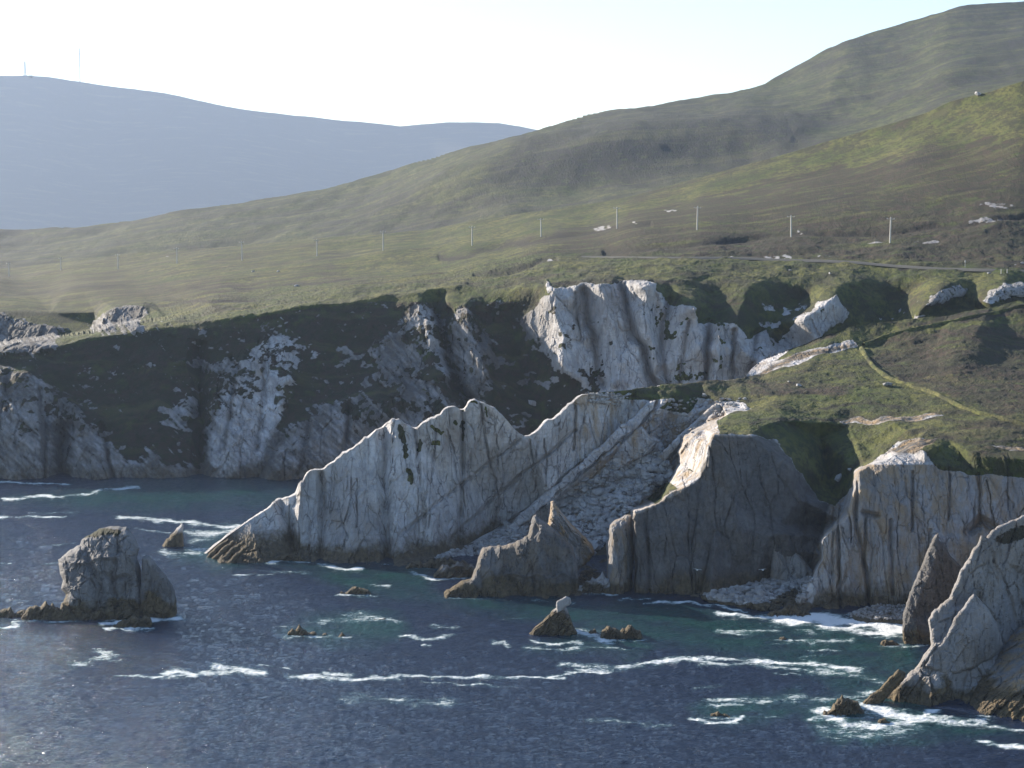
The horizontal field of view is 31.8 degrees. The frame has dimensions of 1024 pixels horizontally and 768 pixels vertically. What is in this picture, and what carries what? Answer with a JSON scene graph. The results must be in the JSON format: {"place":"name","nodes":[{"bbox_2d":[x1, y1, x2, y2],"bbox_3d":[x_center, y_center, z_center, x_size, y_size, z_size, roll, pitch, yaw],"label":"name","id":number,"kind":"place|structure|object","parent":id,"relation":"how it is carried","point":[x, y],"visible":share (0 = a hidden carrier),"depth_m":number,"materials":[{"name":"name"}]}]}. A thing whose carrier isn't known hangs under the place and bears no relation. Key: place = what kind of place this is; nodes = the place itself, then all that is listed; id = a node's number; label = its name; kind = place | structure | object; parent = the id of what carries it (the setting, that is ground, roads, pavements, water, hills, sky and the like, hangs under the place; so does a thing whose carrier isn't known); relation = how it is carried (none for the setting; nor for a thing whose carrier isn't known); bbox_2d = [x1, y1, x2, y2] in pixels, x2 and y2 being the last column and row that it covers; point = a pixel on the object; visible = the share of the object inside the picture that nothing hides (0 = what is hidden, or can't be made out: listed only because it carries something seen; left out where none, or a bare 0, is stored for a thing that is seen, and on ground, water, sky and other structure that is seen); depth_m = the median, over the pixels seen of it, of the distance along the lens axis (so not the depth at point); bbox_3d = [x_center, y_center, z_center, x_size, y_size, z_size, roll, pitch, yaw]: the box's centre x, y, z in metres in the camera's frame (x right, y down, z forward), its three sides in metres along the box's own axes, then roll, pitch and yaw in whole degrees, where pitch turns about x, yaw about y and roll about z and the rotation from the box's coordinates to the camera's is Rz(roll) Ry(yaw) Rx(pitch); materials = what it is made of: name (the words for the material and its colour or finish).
{"place":"outdoors","nodes":[
{"label":"outdoors","id":0,"kind":"place"},
{"bbox_2d":[78,48,80,81],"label":"tall mast","id":1,"kind":"object","parent":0,"point":[79,66],"visible":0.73,"depth_m":10865.60,"materials":[{"name":"metal"}]},
{"bbox_2d":[0,75,535,229],"bbox_3d":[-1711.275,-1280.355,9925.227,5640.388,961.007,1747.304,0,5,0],"label":"mountain","id":2,"kind":"structure","parent":0,"point":[75,154],"depth_m":10195.65,"materials":[{"name":"blue"}]},
{"bbox_2d":[205,379,733,552],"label":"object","id":3,"kind":"object","parent":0,"point":[417,427],"visible":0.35,"depth_m":461.01,"materials":[{"name":"white stone"}]},
{"bbox_2d":[0,81,1023,480],"bbox_3d":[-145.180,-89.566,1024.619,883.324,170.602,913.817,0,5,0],"label":"moorland","id":4,"kind":"structure","parent":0,"point":[222,363],"depth_m":643.56,"materials":[{"name":"green plant"}]},
{"bbox_2d":[380,231,385,250],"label":"utility pole","id":5,"kind":"object","parent":4,"relation":"on","point":[383,241],"visible":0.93,"depth_m":903.65,"materials":[{"name":"grey wood"}]},
{"bbox_2d":[469,226,474,245],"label":"utility pole","id":6,"kind":"object","parent":4,"relation":"on","point":[472,227],"visible":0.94,"depth_m":866.22,"materials":[{"name":"grey wood"}]},
{"bbox_2d":[528,400,535,405],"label":"boulder","id":7,"kind":"object","parent":4,"relation":"on","point":[532,402],"visible":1,"depth_m":619.14,"materials":[{"name":"stone"}]},
{"bbox_2d":[538,219,543,236],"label":"utility pole","id":8,"kind":"object","parent":4,"relation":"on","point":[540,227],"visible":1,"depth_m":834.88,"materials":[{"name":"grey wood"}]},
{"bbox_2d":[613,208,619,228],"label":"utility pole","id":9,"kind":"object","parent":4,"relation":"on","point":[616,218],"visible":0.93,"depth_m":805.09,"materials":[{"name":"grey wood"}]},
{"bbox_2d":[694,206,700,229],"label":"utility pole","id":10,"kind":"object","parent":4,"relation":"on","point":[697,219],"visible":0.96,"depth_m":751.28,"materials":[{"name":"grey wood"}]},
{"bbox_2d":[787,216,794,236],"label":"utility pole","id":11,"kind":"object","parent":4,"relation":"on","point":[790,226],"visible":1,"depth_m":716.33,"materials":[{"name":"grey wood"}]},
{"bbox_2d":[889,218,894,242],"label":"utility pole","id":12,"kind":"object","parent":4,"relation":"on","point":[890,232],"visible":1,"depth_m":689.46,"materials":[{"name":"grey wood"}]},
{"bbox_2d":[0,472,1023,767],"bbox_3d":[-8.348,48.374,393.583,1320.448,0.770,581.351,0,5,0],"label":"sea","id":13,"kind":"structure","parent":0,"point":[222,668],"depth_m":335.42,"materials":[{"name":"liquid"}]},
{"bbox_2d":[0,607,25,617],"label":"rock","id":14,"kind":"object","parent":13,"relation":"in","point":[6,613],"visible":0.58,"depth_m":382.50,"materials":[{"name":"stone"}]},
{"bbox_2d":[21,601,75,620],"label":"rock","id":15,"kind":"object","parent":13,"relation":"in","point":[45,611],"visible":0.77,"depth_m":379.80,"materials":[{"name":"stone"}]},
{"bbox_2d":[58,526,140,618],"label":"sea stack","id":16,"kind":"object","parent":13,"relation":"in","point":[99,568],"visible":0.93,"depth_m":384.89,"materials":[{"name":"grey stone"}]},
{"bbox_2d":[76,606,140,620],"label":"rock","id":17,"kind":"object","parent":13,"relation":"in","point":[109,613],"visible":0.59,"depth_m":379.73,"materials":[{"name":"stone"}]},
{"bbox_2d":[113,615,151,627],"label":"rock","id":18,"kind":"object","parent":13,"relation":"in","point":[135,621],"visible":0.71,"depth_m":372.70,"materials":[{"name":"stone"}]},
{"bbox_2d":[140,555,176,618],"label":"sea stack","id":19,"kind":"object","parent":13,"relation":"in","point":[157,596],"visible":0.92,"depth_m":382.30,"materials":[{"name":"grey stone"}]},
{"bbox_2d":[162,524,183,546],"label":"rock fin","id":20,"kind":"object","parent":13,"relation":"in","point":[175,539],"visible":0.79,"depth_m":462.97,"materials":[{"name":"grey stone"}]},
{"bbox_2d":[273,552,303,561],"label":"rock","id":21,"kind":"object","parent":13,"relation":"in","point":[294,556],"visible":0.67,"depth_m":444.16,"materials":[{"name":"grey stone"}]},
{"bbox_2d":[288,625,326,634],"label":"rock","id":22,"kind":"object","parent":13,"relation":"in","point":[299,630],"visible":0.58,"depth_m":365.64,"materials":[{"name":"stone"}]},
{"bbox_2d":[340,586,370,594],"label":"rock","id":23,"kind":"object","parent":13,"relation":"in","point":[354,590],"visible":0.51,"depth_m":405.76,"materials":[{"name":"stone"}]},
{"bbox_2d":[444,586,462,597],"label":"rock","id":24,"kind":"object","parent":13,"relation":"in","point":[453,593],"visible":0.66,"depth_m":403.29,"materials":[{"name":"stone"}]},
{"bbox_2d":[434,561,474,578],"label":"rock","id":25,"kind":"object","parent":13,"relation":"in","point":[459,570],"visible":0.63,"depth_m":424.13,"materials":[{"name":"grey stone"}]},
{"bbox_2d":[444,515,577,598],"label":"sea stack","id":26,"kind":"object","parent":13,"relation":"in","point":[539,560],"visible":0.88,"depth_m":404.89,"materials":[{"name":"grey stone"}]},
{"bbox_2d":[529,607,577,635],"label":"leaning rock","id":27,"kind":"object","parent":13,"relation":"in","point":[553,623],"visible":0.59,"depth_m":366.44,"materials":[{"name":"stone"}]},
{"bbox_2d":[556,596,570,612],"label":"perched boulder","id":28,"kind":"object","parent":27,"relation":"on","point":[563,603],"visible":1,"depth_m":365.67,"materials":[{"name":"grey stone"}]},
{"bbox_2d":[581,571,609,593],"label":"rock","id":29,"kind":"object","parent":13,"relation":"in","point":[600,583],"visible":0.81,"depth_m":406.66,"materials":[{"name":"grey stone"}]},
{"bbox_2d":[600,625,641,639],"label":"rock","id":30,"kind":"object","parent":13,"relation":"in","point":[628,631],"visible":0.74,"depth_m":363.28,"materials":[{"name":"stone"}]},
{"bbox_2d":[710,711,729,717],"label":"rock","id":31,"kind":"object","parent":13,"relation":"in","point":[717,713],"visible":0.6,"depth_m":306.48,"materials":[{"name":"stone"}]},
{"bbox_2d":[767,603,810,616],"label":"rock","id":32,"kind":"object","parent":13,"relation":"in","point":[788,609],"visible":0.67,"depth_m":384.04,"materials":[{"name":"stone"}]},
{"bbox_2d":[823,695,864,716],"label":"rock","id":33,"kind":"object","parent":13,"relation":"in","point":[841,705],"visible":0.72,"depth_m":307.50,"materials":[{"name":"stone"}]},
{"bbox_2d":[878,718,889,723],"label":"rock","id":34,"kind":"object","parent":13,"relation":"in","point":[883,720],"visible":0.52,"depth_m":302.31,"materials":[{"name":"stone"}]},
{"bbox_2d":[863,669,905,703],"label":"rock slab","id":35,"kind":"object","parent":13,"relation":"in","point":[889,685],"visible":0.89,"depth_m":313.92,"materials":[{"name":"stone"}]},
{"bbox_2d":[880,639,898,645],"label":"rock","id":36,"kind":"object","parent":13,"relation":"in","point":[885,642],"visible":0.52,"depth_m":357.41,"materials":[{"name":"stone"}]},
{"bbox_2d":[902,534,961,644],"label":"rock fin","id":37,"kind":"object","parent":13,"relation":"in","point":[935,580],"visible":0.53,"depth_m":363.62,"materials":[{"name":"grey stone"}]},
{"bbox_2d":[0,1,1023,268],"bbox_3d":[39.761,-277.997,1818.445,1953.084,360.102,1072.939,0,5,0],"label":"hills","id":38,"kind":"structure","parent":0,"point":[890,75],"depth_m":1728.02,"materials":[{"name":"green plant"}]},
{"bbox_2d":[0,0,1023,129],"label":"sky","id":39,"kind":"structure","parent":0,"point":[532,64],"materials":[{"name":"white"}]},
{"bbox_2d":[207,300,1023,624],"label":"headland","id":40,"kind":"structure","parent":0,"point":[743,490],"depth_m":449.48,"materials":[{"name":"grey stone"}]},
{"bbox_2d":[207,539,229,557],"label":"rock slab","id":41,"kind":"object","parent":40,"relation":"on","point":[218,547],"visible":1,"depth_m":449.02,"materials":[{"name":"grey stone"}]},
{"bbox_2d":[212,540,235,559],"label":"rock slab","id":42,"kind":"object","parent":40,"relation":"on","point":[225,549],"visible":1,"depth_m":445.74,"materials":[{"name":"grey stone"}]},
{"bbox_2d":[220,541,244,559],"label":"rock slab","id":43,"kind":"object","parent":40,"relation":"on","point":[230,553],"visible":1,"depth_m":443.17,"materials":[{"name":"grey stone"}]},
{"bbox_2d":[228,545,248,562],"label":"rock slab","id":44,"kind":"object","parent":40,"relation":"on","point":[234,558],"visible":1,"depth_m":441.29,"materials":[{"name":"grey stone"}]},
{"bbox_2d":[405,557,468,568],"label":"rock","id":45,"kind":"object","parent":40,"relation":"on","point":[437,563],"visible":0.45,"depth_m":435.92,"materials":[{"name":"grey stone"}]},
{"bbox_2d":[434,521,530,558],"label":"rubble","id":46,"kind":"object","parent":40,"relation":"on","point":[503,536],"visible":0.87,"depth_m":458.57,"materials":[{"name":"stone"}]},
{"bbox_2d":[548,501,594,569],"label":"rock fin","id":47,"kind":"object","parent":40,"relation":"on","point":[574,537],"visible":0.66,"depth_m":420.89,"materials":[{"name":"grey stone"}]},
{"bbox_2d":[507,400,655,528],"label":"rock slab","id":48,"kind":"object","parent":40,"relation":"on","point":[610,442],"visible":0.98,"depth_m":473.55,"materials":[{"name":"grey stone"}]},
{"bbox_2d":[578,558,606,592],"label":"boulder beach","id":49,"kind":"structure","parent":40,"relation":"on","point":[589,573],"depth_m":425.38,"materials":[{"name":"stone"}]},
{"bbox_2d":[557,442,673,555],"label":"rubble","id":50,"kind":"object","parent":40,"relation":"on","point":[596,513],"visible":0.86,"depth_m":473.32,"materials":[{"name":"stone"}]},
{"bbox_2d":[606,515,633,594],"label":"rock pinnacle","id":51,"kind":"object","parent":40,"relation":"on","point":[620,550],"visible":0.89,"depth_m":409.21,"materials":[{"name":"grey stone"}]},
{"bbox_2d":[592,426,660,478],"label":"rock slab","id":52,"kind":"object","parent":40,"relation":"on","point":[639,442],"visible":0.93,"depth_m":477.73,"materials":[{"name":"grey stone"}]},
{"bbox_2d":[623,500,631,505],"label":"boulder","id":53,"kind":"object","parent":40,"relation":"on","point":[628,503],"visible":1,"depth_m":467.72,"materials":[{"name":"stone"}]},
{"bbox_2d":[587,392,746,448],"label":"rubble","id":54,"kind":"object","parent":40,"relation":"on","point":[617,398],"visible":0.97,"depth_m":483.53,"materials":[{"name":"stone"}]},
{"bbox_2d":[659,403,721,460],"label":"rock slab","id":55,"kind":"object","parent":40,"relation":"on","point":[670,449],"visible":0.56,"depth_m":478.10,"materials":[{"name":"grey stone"}]},
{"bbox_2d":[690,575,813,610],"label":"boulder beach","id":56,"kind":"structure","parent":40,"relation":"on","point":[761,595],"depth_m":397.76,"materials":[{"name":"stone"}]},
{"bbox_2d":[770,545,812,580],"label":"rock slab","id":57,"kind":"object","parent":56,"relation":"on","point":[795,565],"visible":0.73,"depth_m":410.27,"materials":[{"name":"grey stone"}]},
{"bbox_2d":[834,473,841,481],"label":"boulder","id":58,"kind":"object","parent":40,"relation":"on","point":[838,477],"visible":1,"depth_m":434.17,"materials":[{"name":"stone"}]},
{"bbox_2d":[848,603,905,619],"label":"boulder beach","id":59,"kind":"structure","parent":40,"relation":"on","point":[897,615],"depth_m":383.46,"materials":[{"name":"stone"}]},
{"bbox_2d":[882,382,891,385],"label":"boulder","id":60,"kind":"object","parent":40,"relation":"on","point":[887,384],"visible":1,"depth_m":487.51,"materials":[{"name":"stone"}]},
{"bbox_2d":[859,346,1023,425],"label":"turf bank","id":61,"kind":"structure","parent":40,"relation":"on","point":[863,352],"depth_m":471.15,"materials":[{"name":"green plant"}]},
{"bbox_2d":[862,304,1023,345],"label":"turf bank","id":62,"kind":"structure","parent":40,"relation":"on","point":[872,341],"depth_m":553.81,"materials":[{"name":"green plant"}]},
{"bbox_2d":[581,256,1023,272],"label":"road","id":63,"kind":"structure","parent":0,"point":[866,263],"depth_m":667.30,"materials":[{"name":"grey asphalt"}]},
{"bbox_2d":[886,515,1023,706],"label":"cliff","id":64,"kind":"structure","parent":0,"point":[991,575],"depth_m":329.83,"materials":[{"name":"grey stone"}]},
{"bbox_2d":[925,593,1002,673],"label":"rock slab","id":65,"kind":"object","parent":64,"relation":"on","point":[972,639],"visible":1,"depth_m":320.01,"materials":[{"name":"grey stone"}]},
{"bbox_2d":[959,625,1023,721],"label":"cliff slab","id":66,"kind":"structure","parent":64,"relation":"attached to","point":[999,690],"depth_m":313.97,"materials":[{"name":"grey stone"}]}
]}

